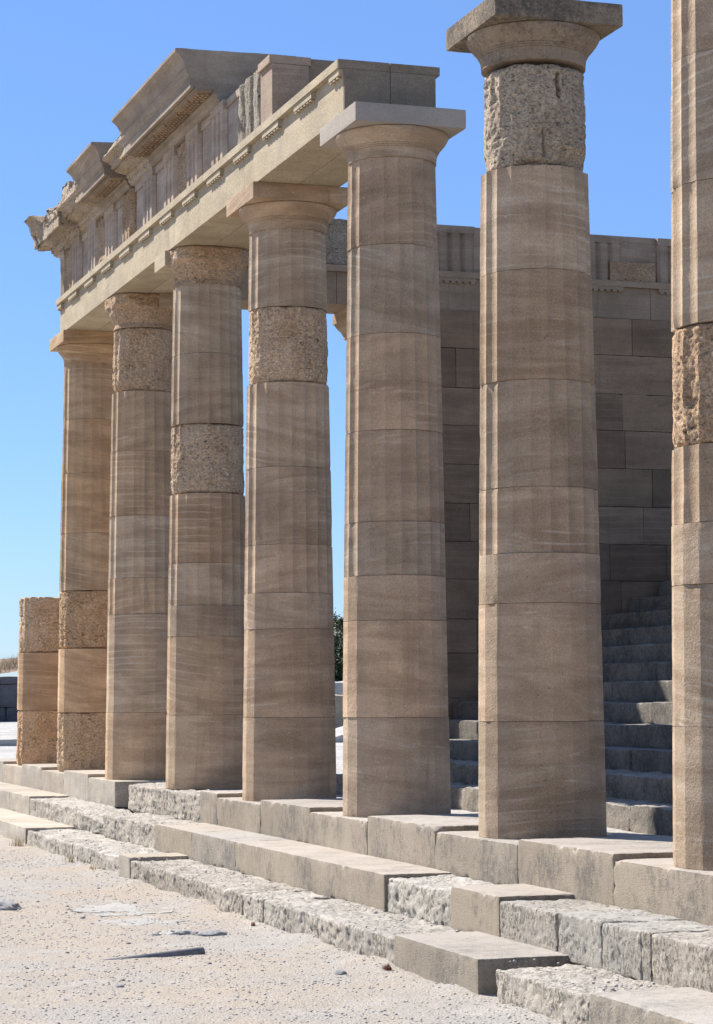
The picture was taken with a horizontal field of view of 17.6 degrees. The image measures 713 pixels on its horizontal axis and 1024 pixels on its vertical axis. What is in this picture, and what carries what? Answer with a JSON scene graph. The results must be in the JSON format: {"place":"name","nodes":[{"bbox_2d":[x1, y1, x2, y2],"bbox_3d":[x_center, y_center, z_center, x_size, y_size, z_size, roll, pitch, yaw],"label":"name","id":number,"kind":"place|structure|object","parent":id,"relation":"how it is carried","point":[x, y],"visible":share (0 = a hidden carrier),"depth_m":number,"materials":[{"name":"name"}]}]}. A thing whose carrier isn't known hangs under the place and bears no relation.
{"place":"outdoors","nodes":[
{"label":"outdoors","id":0,"kind":"place"},
{"bbox_2d":[0,653,17,673],"bbox_3d":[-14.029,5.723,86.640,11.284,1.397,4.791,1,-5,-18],"label":"dry grass","id":1,"kind":"structure","parent":0,"point":[12,660],"depth_m":86.87,"materials":[{"name":"beige plant"}]},
{"bbox_2d":[0,814,658,1023],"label":"ground","id":2,"kind":"structure","parent":0,"point":[333,1000],"depth_m":15.79,"materials":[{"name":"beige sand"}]},
{"bbox_2d":[0,898,22,910],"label":"rock","id":3,"kind":"object","parent":2,"relation":"on","point":[7,904],"visible":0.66,"depth_m":20.46,"materials":[{"name":"grey stone"}]},
{"bbox_2d":[9,835,25,846],"bbox_3d":[-4.298,4.156,29.081,0.227,0.141,0.309,1,-5,-18],"label":"grass tuft","id":4,"kind":"object","parent":2,"relation":"on","point":[18,843],"visible":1,"depth_m":29.09,"materials":[{"name":"beige plant"}]},
{"bbox_2d":[62,854,81,862],"bbox_3d":[-3.212,3.909,25.960,0.209,0.095,0.266,1,-5,-18],"label":"grass tuft","id":5,"kind":"object","parent":2,"relation":"on","point":[72,858],"visible":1,"depth_m":25.98,"materials":[{"name":"beige plant"}]},
{"bbox_2d":[68,903,179,917],"bbox_3d":[-2.020,3.550,20.473,2.044,0.048,2.123,-1,-5,13],"label":"bedrock patch","id":6,"kind":"object","parent":2,"relation":"on","point":[105,910],"visible":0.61,"depth_m":20.38,"materials":[{"name":"grey stone"}]},
{"bbox_2d":[93,917,189,925],"bbox_3d":[-1.791,3.446,19.222,1.188,0.041,1.077,-5,-6,44],"label":"bedrock patch","id":7,"kind":"object","parent":2,"relation":"on","point":[142,921],"visible":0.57,"depth_m":19.27,"materials":[{"name":"beige stone"}]},
{"bbox_2d":[146,933,160,935],"bbox_3d":[-1.616,3.366,18.265,0.150,0.048,0.152,1,-5,-18],"label":"rock","id":8,"kind":"object","parent":2,"relation":"on","point":[153,934],"visible":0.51,"depth_m":18.23,"materials":[{"name":"grey stone"}]},
{"bbox_2d":[103,947,204,959],"bbox_3d":[-1.470,3.236,16.668,0.806,0.116,0.076,3,-5,-32],"label":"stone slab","id":9,"kind":"object","parent":2,"relation":"on","point":[189,951],"visible":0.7,"depth_m":16.72,"materials":[{"name":"grey stone"}]},
{"bbox_2d":[160,929,198,934],"bbox_3d":[-1.416,3.358,18.334,0.340,0.068,0.298,-1,-5,5],"label":"rock","id":10,"kind":"object","parent":2,"relation":"on","point":[180,932],"visible":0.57,"depth_m":18.26,"materials":[{"name":"grey stone"}]},
{"bbox_2d":[196,929,226,936],"bbox_3d":[-1.144,3.353,18.274,0.277,0.069,0.259,1,-5,-18],"label":"rock","id":11,"kind":"object","parent":2,"relation":"on","point":[212,932],"visible":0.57,"depth_m":18.20,"materials":[{"name":"grey stone"}]},
{"bbox_2d":[333,969,346,974],"bbox_3d":[-0.110,3.127,15.600,0.093,0.040,0.130,1,-5,-18],"label":"stone","id":12,"kind":"object","parent":2,"relation":"on","point":[340,972],"visible":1,"depth_m":15.56,"materials":[{"name":"grey stone"}]},
{"bbox_2d":[0,808,712,1023],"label":"lowest step","id":13,"kind":"object","parent":2,"relation":"on","point":[476,962],"visible":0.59,"depth_m":15.84,"materials":[{"name":"stone"}]},
{"bbox_2d":[0,782,712,992],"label":"step","id":14,"kind":"object","parent":13,"relation":"on","point":[673,951],"visible":0.93,"depth_m":17.22,"materials":[{"name":"stone"}]},
{"bbox_2d":[380,963,391,969],"bbox_3d":[0.214,3.093,15.644,0.079,0.044,0.093,4,-6,-41],"label":"twig clump","id":15,"kind":"object","parent":2,"relation":"on","point":[386,967],"visible":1,"depth_m":15.63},
{"bbox_2d":[0,721,659,835],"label":"court","id":16,"kind":"object","parent":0,"point":[8,729],"visible":0.03,"depth_m":49.26,"materials":[{"name":"grey stone"}]},
{"bbox_2d":[0,738,16,745],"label":"kerb stone","id":17,"kind":"object","parent":16,"relation":"on","point":[8,742],"visible":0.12,"depth_m":55.25,"materials":[{"name":"grey stone"}]},
{"bbox_2d":[0,676,18,720],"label":"ruin wall","id":18,"kind":"structure","parent":16,"relation":"on","point":[8,699],"depth_m":84.01,"materials":[{"name":"stone"}]},
{"bbox_2d":[335,726,342,742],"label":"slab","id":19,"kind":"structure","parent":16,"relation":"on","point":[339,734],"depth_m":57.61,"materials":[{"name":"white stone"}]},
{"bbox_2d":[335,681,342,694],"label":"terrace wall","id":20,"kind":"structure","parent":16,"relation":"on","point":[338,688],"depth_m":75.00,"materials":[{"name":"grey stone"}]},
{"bbox_2d":[335,694,343,728],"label":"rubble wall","id":21,"kind":"structure","parent":16,"relation":"on","point":[339,718],"depth_m":62.05,"materials":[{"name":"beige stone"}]},
{"bbox_2d":[0,758,712,925],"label":"stylobate","id":22,"kind":"object","parent":16,"relation":"on","point":[643,873],"visible":0.8,"depth_m":18.53,"materials":[{"name":"stone"}]},
{"bbox_2d":[16,597,60,764],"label":"doric column","id":23,"kind":"structure","parent":22,"relation":"on","point":[37,695],"depth_m":36.84,"materials":[{"name":"stone"}]},
{"bbox_2d":[50,330,113,771],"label":"doric column","id":24,"kind":"structure","parent":22,"relation":"on","point":[86,356],"depth_m":33.81,"materials":[{"name":"stone"}]},
{"bbox_2d":[105,292,172,779],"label":"doric column","id":25,"kind":"structure","parent":22,"relation":"on","point":[138,606],"depth_m":30.59,"materials":[{"name":"stone"}]},
{"bbox_2d":[155,245,248,789],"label":"doric column","id":26,"kind":"structure","parent":22,"relation":"on","point":[205,679],"depth_m":27.39,"materials":[{"name":"stone"}]},
{"bbox_2d":[24,48,439,331],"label":"entablature","id":27,"kind":"structure","parent":26,"relation":"on","point":[204,137],"depth_m":26.58,"materials":[{"name":"stone"}]},
{"bbox_2d":[226,181,347,800],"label":"doric column","id":28,"kind":"structure","parent":22,"relation":"on","point":[289,741],"depth_m":24.16,"materials":[{"name":"stone"}]},
{"bbox_2d":[320,101,465,816],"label":"doric column","id":29,"kind":"structure","parent":22,"relation":"on","point":[396,751],"depth_m":20.94,"materials":[{"name":"stone"}]},
{"bbox_2d":[446,0,622,838],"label":"doric column","id":30,"kind":"structure","parent":22,"relation":"on","point":[541,773],"depth_m":17.71,"materials":[{"name":"stone"}]},
{"bbox_2d":[671,0,712,870],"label":"doric column","id":31,"kind":"structure","parent":22,"relation":"on","point":[692,318],"depth_m":14.58,"materials":[{"name":"stone"}]},
{"bbox_2d":[240,219,674,718],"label":"wing wall","id":32,"kind":"structure","parent":16,"relation":"on","point":[633,334],"depth_m":32.66,"materials":[{"name":"stone"}]},
{"bbox_2d":[336,580,672,835],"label":"staircase","id":33,"kind":"structure","parent":16,"relation":"on","point":[637,677],"depth_m":26.61,"materials":[{"name":"stone"}]},
{"bbox_2d":[0,0,671,676],"label":"sky","id":34,"kind":"structure","parent":0,"point":[68,67],"materials":[{"name":"blue"}]},
{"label":"hill","id":35,"kind":"structure","parent":0,"visible":0},
{"bbox_2d":[334,611,342,633],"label":"tree","id":36,"kind":"object","parent":35,"relation":"on","point":[339,623],"visible":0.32,"depth_m":157.94,"materials":[{"name":"green plant"}]},
{"bbox_2d":[334,654,342,680],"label":"shrub","id":37,"kind":"object","parent":35,"relation":"on","point":[336,659],"visible":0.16,"depth_m":139.86,"materials":[{"name":"green plant"}]},
{"bbox_2d":[334,637,342,650],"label":"shrub","id":38,"kind":"object","parent":35,"relation":"on","point":[338,644],"visible":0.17,"depth_m":146.70,"materials":[{"name":"green plant"}]},
{"bbox_2d":[334,646,342,656],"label":"shrub","id":39,"kind":"object","parent":35,"relation":"on","point":[335,647],"visible":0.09,"depth_m":145.64,"materials":[{"name":"green plant"}]},
{"bbox_2d":[334,632,342,641],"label":"shrub","id":40,"kind":"object","parent":35,"relation":"on","point":[337,638],"visible":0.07,"depth_m":154.92,"materials":[{"name":"green plant"}]},
{"bbox_2d":[335,656,342,680],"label":"shrub","id":41,"kind":"object","parent":35,"relation":"on","point":[340,671],"visible":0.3,"depth_m":139.45,"materials":[{"name":"green plant"}]},
{"bbox_2d":[336,626,342,646],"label":"shrub","id":42,"kind":"object","parent":35,"relation":"on","point":[339,634],"visible":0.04,"depth_m":150.68,"materials":[{"name":"green plant"}]}
]}

